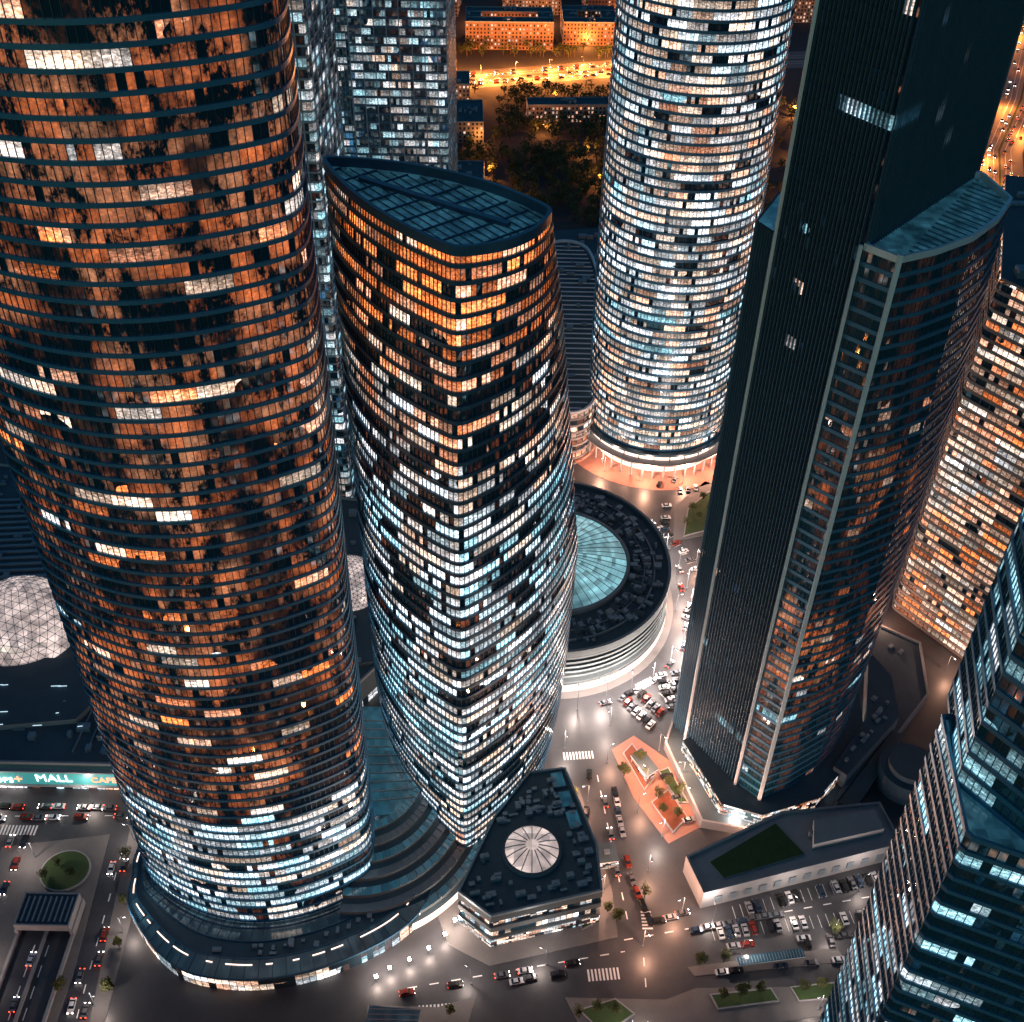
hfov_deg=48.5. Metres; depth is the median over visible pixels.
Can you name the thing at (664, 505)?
parked car
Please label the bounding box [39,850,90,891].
lawn
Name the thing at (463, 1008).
pavement
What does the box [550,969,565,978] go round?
parked car
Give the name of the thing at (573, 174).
distant trees
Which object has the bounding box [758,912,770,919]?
parked car
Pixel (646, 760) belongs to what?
metro entrance
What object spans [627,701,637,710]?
parked car
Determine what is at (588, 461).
pavement
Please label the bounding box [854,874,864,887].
parked car
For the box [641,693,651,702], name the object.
parked car
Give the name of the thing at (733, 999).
planting bed
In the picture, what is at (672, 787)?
planting bed
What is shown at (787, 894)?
parked car
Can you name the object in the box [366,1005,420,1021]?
glass canopy
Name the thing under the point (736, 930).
parked car
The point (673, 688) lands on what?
parked car
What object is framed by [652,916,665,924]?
moving car
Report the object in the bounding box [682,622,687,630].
moving car
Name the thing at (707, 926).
parked car
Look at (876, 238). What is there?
slab skyscraper
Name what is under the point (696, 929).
parked car
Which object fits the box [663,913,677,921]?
moving car
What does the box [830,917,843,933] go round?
tree
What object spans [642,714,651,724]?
parked car
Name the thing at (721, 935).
parked car
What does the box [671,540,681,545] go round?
parked car
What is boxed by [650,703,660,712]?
parked car
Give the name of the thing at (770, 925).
parked car
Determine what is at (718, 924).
parked car
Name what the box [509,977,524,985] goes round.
parked car
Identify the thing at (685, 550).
parked car
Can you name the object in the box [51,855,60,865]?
tree
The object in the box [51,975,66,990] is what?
tree
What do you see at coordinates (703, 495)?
tree
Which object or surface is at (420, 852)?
terraced atrium
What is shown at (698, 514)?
tree
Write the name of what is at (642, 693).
parked car
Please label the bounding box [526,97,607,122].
apartment building
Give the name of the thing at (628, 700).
parked car
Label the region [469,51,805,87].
avenue
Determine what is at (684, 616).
parked car
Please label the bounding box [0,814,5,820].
moving car
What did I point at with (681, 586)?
moving car
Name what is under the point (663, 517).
parked car
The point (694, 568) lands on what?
parked car
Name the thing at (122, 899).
tree
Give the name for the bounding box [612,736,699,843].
pavement
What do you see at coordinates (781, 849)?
green roof building
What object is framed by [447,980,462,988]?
moving car
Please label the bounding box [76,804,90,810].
moving car
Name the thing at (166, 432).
curved glass skyscraper
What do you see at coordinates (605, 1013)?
planting bed
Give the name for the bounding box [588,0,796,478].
round glass tower
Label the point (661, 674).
parked car
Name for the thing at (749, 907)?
parked car
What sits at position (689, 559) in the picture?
parked car
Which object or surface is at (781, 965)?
parked car
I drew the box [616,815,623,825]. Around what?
parked car
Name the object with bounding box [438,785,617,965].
pavement
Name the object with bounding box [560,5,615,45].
apartment building
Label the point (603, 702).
moving car
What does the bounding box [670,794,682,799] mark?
parked car
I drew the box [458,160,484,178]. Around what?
apartment building
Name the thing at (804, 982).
tree
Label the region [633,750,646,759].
tree
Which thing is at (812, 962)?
parked car
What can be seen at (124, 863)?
moving car
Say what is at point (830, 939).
parked car
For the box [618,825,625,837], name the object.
parked car
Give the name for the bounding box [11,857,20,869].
moving car
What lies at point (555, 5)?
apartment building
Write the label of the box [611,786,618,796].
parked car
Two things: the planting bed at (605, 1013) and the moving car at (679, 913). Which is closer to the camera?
the planting bed at (605, 1013)
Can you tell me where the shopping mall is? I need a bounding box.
[0,463,377,789]
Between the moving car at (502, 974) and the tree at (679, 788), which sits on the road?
the moving car at (502, 974)
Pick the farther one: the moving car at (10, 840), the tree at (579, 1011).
the moving car at (10, 840)
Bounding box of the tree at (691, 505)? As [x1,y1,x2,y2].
[688,502,696,510]
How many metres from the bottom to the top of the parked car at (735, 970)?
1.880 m
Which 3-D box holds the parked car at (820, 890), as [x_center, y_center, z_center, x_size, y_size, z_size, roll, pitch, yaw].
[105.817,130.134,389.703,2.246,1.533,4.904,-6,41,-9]
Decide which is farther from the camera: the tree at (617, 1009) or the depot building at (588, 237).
the depot building at (588, 237)
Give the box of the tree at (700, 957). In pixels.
[694,952,708,964]
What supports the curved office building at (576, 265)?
on the ground at (562, 214)
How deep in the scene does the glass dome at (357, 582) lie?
469.02 m
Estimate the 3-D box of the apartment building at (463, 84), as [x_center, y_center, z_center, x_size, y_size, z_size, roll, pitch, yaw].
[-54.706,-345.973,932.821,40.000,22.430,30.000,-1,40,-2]
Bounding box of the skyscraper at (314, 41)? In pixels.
[288,0,355,497]
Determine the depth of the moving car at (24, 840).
398.68 m
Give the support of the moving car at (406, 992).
on the road
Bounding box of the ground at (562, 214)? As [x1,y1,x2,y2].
[455,0,1023,229]
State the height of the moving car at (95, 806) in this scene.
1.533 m
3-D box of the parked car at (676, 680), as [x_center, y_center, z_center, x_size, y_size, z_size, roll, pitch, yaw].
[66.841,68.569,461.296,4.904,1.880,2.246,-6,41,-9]
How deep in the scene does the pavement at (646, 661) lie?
468.18 m
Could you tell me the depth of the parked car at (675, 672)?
464.06 m
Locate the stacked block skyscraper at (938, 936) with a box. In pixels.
[819,505,1023,1021]
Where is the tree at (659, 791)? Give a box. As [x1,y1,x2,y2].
[654,784,664,797]
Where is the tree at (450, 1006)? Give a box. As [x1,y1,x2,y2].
[445,1003,454,1014]
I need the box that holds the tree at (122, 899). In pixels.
[118,894,126,904]
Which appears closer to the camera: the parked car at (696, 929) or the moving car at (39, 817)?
the parked car at (696, 929)
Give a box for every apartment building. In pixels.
[455,0,461,16]
[456,71,469,98]
[457,99,483,142]
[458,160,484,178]
[465,6,553,49]
[502,0,560,14]
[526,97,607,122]
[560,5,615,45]
[581,0,615,9]
[793,0,814,22]
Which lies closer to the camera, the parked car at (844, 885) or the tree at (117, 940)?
the tree at (117, 940)
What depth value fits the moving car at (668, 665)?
467.39 m
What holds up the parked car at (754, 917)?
on the road
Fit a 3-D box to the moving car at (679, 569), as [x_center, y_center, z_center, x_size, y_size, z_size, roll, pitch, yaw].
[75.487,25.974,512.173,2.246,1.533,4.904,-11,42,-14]
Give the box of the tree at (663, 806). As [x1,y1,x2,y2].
[658,802,668,811]
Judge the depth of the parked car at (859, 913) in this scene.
383.01 m
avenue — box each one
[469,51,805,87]
[980,25,1023,184]
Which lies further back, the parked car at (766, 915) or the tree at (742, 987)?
the parked car at (766, 915)
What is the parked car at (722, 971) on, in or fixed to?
on the road
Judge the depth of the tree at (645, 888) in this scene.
384.47 m
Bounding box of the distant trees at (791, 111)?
[763,96,796,210]
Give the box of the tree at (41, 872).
[36,867,46,877]
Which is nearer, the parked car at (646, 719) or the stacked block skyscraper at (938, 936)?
the stacked block skyscraper at (938, 936)
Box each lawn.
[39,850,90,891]
[683,491,709,536]
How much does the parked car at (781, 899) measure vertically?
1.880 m
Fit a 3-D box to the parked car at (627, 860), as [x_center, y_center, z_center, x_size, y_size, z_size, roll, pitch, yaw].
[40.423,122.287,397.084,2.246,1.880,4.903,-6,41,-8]
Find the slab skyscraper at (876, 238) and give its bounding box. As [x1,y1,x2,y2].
[664,0,1023,832]
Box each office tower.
[333,0,355,155]
[345,0,457,171]
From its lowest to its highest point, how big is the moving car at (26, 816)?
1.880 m
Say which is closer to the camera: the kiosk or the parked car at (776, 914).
the parked car at (776, 914)
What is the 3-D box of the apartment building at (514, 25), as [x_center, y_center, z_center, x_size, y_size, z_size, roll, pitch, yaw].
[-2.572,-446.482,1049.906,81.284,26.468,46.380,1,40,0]
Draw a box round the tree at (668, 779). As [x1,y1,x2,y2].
[664,775,673,783]
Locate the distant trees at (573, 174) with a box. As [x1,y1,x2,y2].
[457,79,609,225]
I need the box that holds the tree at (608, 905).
[603,901,612,911]
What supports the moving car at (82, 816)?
on the road
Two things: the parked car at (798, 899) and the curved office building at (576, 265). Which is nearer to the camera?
the parked car at (798, 899)
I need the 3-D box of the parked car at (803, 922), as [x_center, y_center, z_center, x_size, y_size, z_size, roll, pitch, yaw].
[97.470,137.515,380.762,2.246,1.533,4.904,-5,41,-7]
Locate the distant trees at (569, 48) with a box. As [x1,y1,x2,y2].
[457,37,611,59]
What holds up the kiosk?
on the pavement at (460, 937)
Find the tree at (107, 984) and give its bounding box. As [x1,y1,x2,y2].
[99,976,113,992]
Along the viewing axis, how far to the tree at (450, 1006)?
353.17 m
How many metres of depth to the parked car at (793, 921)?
379.72 m
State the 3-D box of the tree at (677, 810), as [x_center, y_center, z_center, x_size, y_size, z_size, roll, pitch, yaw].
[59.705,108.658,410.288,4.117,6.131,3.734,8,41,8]
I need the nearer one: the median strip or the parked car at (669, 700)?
the parked car at (669, 700)
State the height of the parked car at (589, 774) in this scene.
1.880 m
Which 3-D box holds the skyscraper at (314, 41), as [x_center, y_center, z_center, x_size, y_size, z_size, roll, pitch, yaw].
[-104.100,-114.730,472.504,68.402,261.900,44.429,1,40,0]
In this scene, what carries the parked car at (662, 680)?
on the road
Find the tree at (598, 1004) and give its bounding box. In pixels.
[591,998,603,1010]
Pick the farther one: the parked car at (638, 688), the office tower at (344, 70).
the office tower at (344, 70)
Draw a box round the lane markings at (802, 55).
[470,42,1023,167]
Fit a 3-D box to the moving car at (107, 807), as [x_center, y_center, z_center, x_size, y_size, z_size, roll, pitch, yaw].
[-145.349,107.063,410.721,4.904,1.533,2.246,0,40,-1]
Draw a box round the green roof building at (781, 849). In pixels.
[683,801,895,907]
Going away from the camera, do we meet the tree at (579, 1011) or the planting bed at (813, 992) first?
the tree at (579, 1011)
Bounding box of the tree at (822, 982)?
[816,976,829,987]
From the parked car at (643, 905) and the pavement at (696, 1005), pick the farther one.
the parked car at (643, 905)
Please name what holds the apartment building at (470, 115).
on the ground at (562, 214)
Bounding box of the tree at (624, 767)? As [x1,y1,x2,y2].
[617,761,631,775]
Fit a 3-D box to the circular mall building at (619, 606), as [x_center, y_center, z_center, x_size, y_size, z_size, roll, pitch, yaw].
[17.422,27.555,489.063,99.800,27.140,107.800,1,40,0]
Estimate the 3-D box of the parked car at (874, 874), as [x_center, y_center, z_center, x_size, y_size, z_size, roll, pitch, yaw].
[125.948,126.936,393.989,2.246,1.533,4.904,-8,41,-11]
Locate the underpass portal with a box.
[0,891,85,1021]
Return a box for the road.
[0,440,961,1021]
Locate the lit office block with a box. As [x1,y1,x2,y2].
[892,175,1023,658]
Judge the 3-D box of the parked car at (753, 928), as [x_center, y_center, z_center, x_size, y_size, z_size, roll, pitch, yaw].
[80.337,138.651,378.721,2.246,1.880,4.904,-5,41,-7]
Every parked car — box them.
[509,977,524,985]
[522,973,537,981]
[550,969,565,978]
[583,806,589,817]
[586,769,591,779]
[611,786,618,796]
[613,796,620,806]
[614,806,621,815]
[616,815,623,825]
[618,693,627,701]
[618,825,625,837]
[623,696,632,706]
[623,855,631,868]
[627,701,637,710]
[627,872,636,885]
[631,706,641,715]
[632,885,641,899]
[634,685,642,693]
[636,689,646,698]
[636,710,646,719]
[638,898,647,912]
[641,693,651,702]
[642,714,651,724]
[644,912,653,926]
[645,720,655,729]
[646,698,655,707]
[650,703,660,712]
[655,672,667,676]
[655,707,665,716]
[657,678,669,683]
[658,684,670,690]
[660,515,670,519]
[660,520,670,525]
[660,527,669,531]
[660,772,673,779]
[661,690,673,696]
[662,503,671,507]
[664,532,673,538]
[664,697,675,703]
[666,703,674,709]
[668,681,677,685]
[668,686,677,690]
[670,677,678,682]
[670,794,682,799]
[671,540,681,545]
[671,670,680,675]
[678,548,688,553]
[681,614,689,620]
[682,816,695,823]
[684,557,695,562]
[689,926,703,933]
[690,566,697,571]
[700,922,712,930]
[712,921,724,928]
[715,967,729,975]
[716,927,724,939]
[723,919,736,925]
[725,925,733,938]
[726,941,740,949]
[728,966,743,974]
[732,924,740,937]
[736,917,748,925]
[740,923,749,936]
[740,940,755,948]
[744,901,754,914]
[745,914,759,920]
[748,921,757,934]
[752,899,762,912]
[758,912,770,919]
[766,919,775,933]
[770,911,784,918]
[773,918,782,932]
[773,962,788,970]
[776,893,786,906]
[784,891,794,904]
[789,916,798,929]
[791,889,801,902]
[796,934,811,941]
[798,915,807,928]
[804,935,811,948]
[804,959,819,966]
[815,884,825,897]
[826,933,835,947]
[830,880,841,893]
[831,956,844,963]
[837,931,852,938]
[839,879,850,891]
[839,911,849,925]
[847,876,857,889]
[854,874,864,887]
[855,909,861,919]
[862,873,873,886]
[870,871,877,881]
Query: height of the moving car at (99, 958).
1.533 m
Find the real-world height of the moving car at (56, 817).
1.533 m
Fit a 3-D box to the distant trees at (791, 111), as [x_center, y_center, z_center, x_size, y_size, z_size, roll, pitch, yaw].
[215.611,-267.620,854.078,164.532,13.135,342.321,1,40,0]
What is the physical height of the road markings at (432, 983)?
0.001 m
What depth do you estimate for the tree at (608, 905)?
380.43 m
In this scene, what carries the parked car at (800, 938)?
on the road
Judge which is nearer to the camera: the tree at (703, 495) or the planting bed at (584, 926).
the planting bed at (584, 926)
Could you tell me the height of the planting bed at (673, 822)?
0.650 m
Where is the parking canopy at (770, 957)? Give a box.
[736,948,804,965]
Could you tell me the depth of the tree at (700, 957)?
365.48 m
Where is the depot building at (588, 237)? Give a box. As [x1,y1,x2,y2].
[553,228,598,262]
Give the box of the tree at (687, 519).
[683,517,691,527]
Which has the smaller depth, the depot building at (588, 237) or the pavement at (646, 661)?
the pavement at (646, 661)
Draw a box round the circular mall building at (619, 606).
[562,482,670,691]
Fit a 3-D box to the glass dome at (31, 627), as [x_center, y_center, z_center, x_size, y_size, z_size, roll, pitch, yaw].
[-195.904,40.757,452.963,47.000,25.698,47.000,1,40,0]
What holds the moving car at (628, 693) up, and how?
on the road
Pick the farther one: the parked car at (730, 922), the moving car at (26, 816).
the moving car at (26, 816)
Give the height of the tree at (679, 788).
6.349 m
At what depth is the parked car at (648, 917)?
379.74 m
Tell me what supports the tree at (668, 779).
on the planting bed at (672, 787)
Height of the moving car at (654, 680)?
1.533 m
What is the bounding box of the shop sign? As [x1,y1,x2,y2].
[0,768,118,788]
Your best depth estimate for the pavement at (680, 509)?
543.70 m
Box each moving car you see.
[0,802,11,809]
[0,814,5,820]
[0,881,9,894]
[5,835,14,846]
[8,997,19,1011]
[9,803,24,810]
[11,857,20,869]
[19,813,33,820]
[19,835,29,847]
[25,952,36,966]
[31,815,46,820]
[38,803,51,809]
[46,814,60,820]
[51,803,65,809]
[67,998,76,1013]
[73,813,87,819]
[75,968,85,983]
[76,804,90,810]
[80,1003,90,1017]
[90,803,103,809]
[94,951,103,965]
[100,927,109,940]
[102,804,116,810]
[107,861,115,874]
[113,813,127,819]
[119,859,128,871]
[399,988,414,996]
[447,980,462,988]
[494,971,509,979]
[518,966,532,974]
[564,959,579,967]
[599,699,611,705]
[601,796,608,807]
[607,827,613,839]
[613,863,620,875]
[624,689,634,696]
[649,676,659,683]
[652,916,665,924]
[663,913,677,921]
[665,659,674,668]
[674,908,689,916]
[676,565,683,572]
[678,583,684,590]
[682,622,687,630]
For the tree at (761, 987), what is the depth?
359.69 m
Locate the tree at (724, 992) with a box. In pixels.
[718,987,729,998]
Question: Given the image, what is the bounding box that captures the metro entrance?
[631,748,658,780]
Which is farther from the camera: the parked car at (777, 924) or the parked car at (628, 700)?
the parked car at (628, 700)
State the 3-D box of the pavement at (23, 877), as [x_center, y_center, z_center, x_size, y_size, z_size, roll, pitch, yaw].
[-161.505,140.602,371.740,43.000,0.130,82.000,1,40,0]
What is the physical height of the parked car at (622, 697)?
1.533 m
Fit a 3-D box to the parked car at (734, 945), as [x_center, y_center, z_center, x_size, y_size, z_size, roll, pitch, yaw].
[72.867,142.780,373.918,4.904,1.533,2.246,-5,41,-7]
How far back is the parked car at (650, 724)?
443.06 m
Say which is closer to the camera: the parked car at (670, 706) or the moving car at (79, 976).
the moving car at (79, 976)
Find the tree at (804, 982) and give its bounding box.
[799,977,811,989]
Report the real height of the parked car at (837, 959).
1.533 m
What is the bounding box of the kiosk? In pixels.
[598,842,618,868]
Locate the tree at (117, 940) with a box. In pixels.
[112,935,121,946]
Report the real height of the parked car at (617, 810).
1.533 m
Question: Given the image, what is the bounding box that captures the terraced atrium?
[337,706,482,929]
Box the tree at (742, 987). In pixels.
[735,981,751,996]
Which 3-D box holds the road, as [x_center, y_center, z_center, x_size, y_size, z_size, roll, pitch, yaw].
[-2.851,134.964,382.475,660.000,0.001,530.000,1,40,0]
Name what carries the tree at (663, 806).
on the planting bed at (673, 822)
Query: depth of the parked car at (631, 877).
391.37 m
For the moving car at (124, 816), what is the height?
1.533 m
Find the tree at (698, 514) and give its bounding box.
[695,512,702,519]
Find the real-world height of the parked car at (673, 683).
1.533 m
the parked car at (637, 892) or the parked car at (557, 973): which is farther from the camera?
the parked car at (637, 892)
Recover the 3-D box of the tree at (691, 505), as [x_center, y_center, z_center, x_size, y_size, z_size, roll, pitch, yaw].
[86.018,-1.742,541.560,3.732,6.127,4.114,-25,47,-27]
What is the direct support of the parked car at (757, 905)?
on the road
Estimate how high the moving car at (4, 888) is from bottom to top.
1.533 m
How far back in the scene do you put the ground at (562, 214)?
930.16 m
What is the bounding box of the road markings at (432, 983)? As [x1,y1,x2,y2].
[0,545,868,1020]
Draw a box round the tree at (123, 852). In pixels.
[117,846,131,858]
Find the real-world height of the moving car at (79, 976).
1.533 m
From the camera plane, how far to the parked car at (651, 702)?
451.32 m
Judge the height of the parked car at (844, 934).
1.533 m
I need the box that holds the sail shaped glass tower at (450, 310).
[322,155,577,846]
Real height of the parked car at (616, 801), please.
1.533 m
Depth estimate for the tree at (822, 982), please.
361.03 m
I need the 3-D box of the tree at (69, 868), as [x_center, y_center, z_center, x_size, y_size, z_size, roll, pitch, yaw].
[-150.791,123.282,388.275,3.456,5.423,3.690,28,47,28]
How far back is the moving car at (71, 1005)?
354.30 m
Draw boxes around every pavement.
[0,834,109,1021]
[89,826,137,1021]
[366,996,475,1021]
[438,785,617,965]
[560,543,672,698]
[565,987,826,1021]
[573,444,715,490]
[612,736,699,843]
[673,481,711,540]
[688,947,841,975]
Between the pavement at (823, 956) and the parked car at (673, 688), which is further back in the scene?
the parked car at (673, 688)
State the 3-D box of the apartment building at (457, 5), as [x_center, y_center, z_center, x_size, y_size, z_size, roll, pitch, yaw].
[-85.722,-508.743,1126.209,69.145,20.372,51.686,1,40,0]
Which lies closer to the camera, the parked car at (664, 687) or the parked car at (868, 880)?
the parked car at (868, 880)
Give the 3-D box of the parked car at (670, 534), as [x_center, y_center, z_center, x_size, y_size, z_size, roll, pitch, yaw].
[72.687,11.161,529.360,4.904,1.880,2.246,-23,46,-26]
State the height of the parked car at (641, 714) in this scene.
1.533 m
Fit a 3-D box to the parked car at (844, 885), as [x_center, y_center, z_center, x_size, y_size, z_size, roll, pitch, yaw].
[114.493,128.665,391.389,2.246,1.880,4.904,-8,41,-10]
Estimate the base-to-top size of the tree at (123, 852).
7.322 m
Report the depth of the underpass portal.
371.70 m
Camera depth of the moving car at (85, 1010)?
353.35 m
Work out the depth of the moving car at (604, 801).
415.31 m
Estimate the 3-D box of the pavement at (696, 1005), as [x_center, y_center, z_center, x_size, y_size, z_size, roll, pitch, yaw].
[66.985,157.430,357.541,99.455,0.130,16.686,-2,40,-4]
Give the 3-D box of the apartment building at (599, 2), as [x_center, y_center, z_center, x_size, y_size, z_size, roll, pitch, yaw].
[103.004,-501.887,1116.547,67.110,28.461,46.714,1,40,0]
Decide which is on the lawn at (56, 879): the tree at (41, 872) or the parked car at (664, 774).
the tree at (41, 872)
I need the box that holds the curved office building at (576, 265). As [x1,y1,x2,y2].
[554,239,595,458]
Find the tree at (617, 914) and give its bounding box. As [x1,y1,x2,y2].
[612,908,624,920]
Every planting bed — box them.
[581,923,592,929]
[581,998,634,1021]
[622,743,655,790]
[651,789,687,832]
[658,767,688,803]
[709,988,779,1009]
[790,982,833,1001]
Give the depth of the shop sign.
410.46 m
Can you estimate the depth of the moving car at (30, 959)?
365.77 m
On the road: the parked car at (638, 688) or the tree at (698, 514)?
the parked car at (638, 688)
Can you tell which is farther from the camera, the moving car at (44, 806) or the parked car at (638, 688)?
the parked car at (638, 688)
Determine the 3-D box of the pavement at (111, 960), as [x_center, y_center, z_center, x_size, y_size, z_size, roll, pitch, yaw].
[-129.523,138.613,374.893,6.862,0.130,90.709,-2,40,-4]
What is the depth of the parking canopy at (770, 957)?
368.05 m
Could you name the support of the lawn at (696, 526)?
on the pavement at (680, 509)
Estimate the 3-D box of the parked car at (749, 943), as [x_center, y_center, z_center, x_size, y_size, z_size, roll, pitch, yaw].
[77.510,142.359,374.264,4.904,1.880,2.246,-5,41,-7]
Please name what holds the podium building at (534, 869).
on the pavement at (460, 937)
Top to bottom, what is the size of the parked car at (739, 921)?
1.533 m
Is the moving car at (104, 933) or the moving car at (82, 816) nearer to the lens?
the moving car at (104, 933)
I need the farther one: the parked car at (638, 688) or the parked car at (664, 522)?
the parked car at (664, 522)
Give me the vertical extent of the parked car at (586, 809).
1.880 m
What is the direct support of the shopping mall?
on the road
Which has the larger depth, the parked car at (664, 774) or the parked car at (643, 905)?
the parked car at (664, 774)
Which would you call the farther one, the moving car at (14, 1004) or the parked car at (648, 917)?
the parked car at (648, 917)
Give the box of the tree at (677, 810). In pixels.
[673,806,683,816]
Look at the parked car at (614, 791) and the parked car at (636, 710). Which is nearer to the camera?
the parked car at (614, 791)
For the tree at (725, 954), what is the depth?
367.08 m
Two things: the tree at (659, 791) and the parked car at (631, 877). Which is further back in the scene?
the tree at (659, 791)
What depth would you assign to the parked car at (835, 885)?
390.41 m
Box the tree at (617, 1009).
[612,1002,621,1014]
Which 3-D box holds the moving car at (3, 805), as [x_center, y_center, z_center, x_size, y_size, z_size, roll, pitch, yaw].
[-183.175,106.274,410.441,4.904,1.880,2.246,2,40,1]
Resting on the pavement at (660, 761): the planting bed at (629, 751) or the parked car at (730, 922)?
the planting bed at (629, 751)
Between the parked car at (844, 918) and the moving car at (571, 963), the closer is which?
the moving car at (571, 963)
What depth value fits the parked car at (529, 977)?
364.06 m
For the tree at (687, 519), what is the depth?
531.11 m
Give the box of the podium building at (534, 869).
[457,767,602,946]
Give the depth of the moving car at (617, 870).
393.68 m
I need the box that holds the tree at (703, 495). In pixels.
[699,491,707,499]
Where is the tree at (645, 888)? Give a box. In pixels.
[641,881,651,896]
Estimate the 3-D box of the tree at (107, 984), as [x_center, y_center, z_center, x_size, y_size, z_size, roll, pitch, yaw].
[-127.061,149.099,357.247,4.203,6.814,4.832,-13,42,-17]
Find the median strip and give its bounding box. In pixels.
[481,49,1023,185]
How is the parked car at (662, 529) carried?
on the road
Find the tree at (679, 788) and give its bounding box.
[676,782,685,793]
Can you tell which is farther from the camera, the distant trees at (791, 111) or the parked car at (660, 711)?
the distant trees at (791, 111)
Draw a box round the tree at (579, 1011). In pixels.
[573,1002,584,1017]
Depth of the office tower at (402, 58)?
519.66 m
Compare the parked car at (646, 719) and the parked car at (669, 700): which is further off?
the parked car at (669, 700)
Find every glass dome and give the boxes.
[0,575,69,665]
[347,554,367,610]
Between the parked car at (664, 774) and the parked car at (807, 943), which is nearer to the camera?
the parked car at (807, 943)
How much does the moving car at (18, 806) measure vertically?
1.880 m
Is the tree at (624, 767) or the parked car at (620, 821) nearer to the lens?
the parked car at (620, 821)
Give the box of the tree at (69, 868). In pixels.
[64,865,75,876]
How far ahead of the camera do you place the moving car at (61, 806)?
410.46 m
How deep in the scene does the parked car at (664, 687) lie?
458.15 m
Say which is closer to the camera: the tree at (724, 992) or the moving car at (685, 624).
the tree at (724, 992)
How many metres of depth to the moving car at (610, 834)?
404.93 m
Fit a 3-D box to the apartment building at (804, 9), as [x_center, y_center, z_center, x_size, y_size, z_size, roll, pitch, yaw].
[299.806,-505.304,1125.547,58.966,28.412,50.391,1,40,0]
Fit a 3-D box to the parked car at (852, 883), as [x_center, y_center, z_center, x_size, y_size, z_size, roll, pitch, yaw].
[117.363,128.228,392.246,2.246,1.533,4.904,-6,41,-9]
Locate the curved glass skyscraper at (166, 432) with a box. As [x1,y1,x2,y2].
[0,0,432,989]
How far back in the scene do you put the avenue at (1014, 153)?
913.99 m
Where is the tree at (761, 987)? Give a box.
[755,981,766,993]
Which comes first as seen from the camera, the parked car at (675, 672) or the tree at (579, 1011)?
the tree at (579, 1011)
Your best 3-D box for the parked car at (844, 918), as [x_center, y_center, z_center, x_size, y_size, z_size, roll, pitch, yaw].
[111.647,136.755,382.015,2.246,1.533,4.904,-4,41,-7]
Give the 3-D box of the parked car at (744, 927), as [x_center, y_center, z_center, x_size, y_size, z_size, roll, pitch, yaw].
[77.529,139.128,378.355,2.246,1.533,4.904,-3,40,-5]
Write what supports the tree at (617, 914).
on the road
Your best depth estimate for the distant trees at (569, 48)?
1025.57 m
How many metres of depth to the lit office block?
434.19 m
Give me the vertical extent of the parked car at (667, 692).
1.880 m
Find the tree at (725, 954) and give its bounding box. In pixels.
[719,946,731,961]
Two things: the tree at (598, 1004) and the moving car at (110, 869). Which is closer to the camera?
the tree at (598, 1004)
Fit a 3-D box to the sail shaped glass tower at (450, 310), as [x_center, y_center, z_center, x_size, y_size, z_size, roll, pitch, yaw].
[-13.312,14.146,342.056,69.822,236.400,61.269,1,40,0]
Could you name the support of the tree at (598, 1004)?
on the planting bed at (605, 1013)
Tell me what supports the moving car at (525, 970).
on the road
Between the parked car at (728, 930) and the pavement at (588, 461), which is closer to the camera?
the parked car at (728, 930)

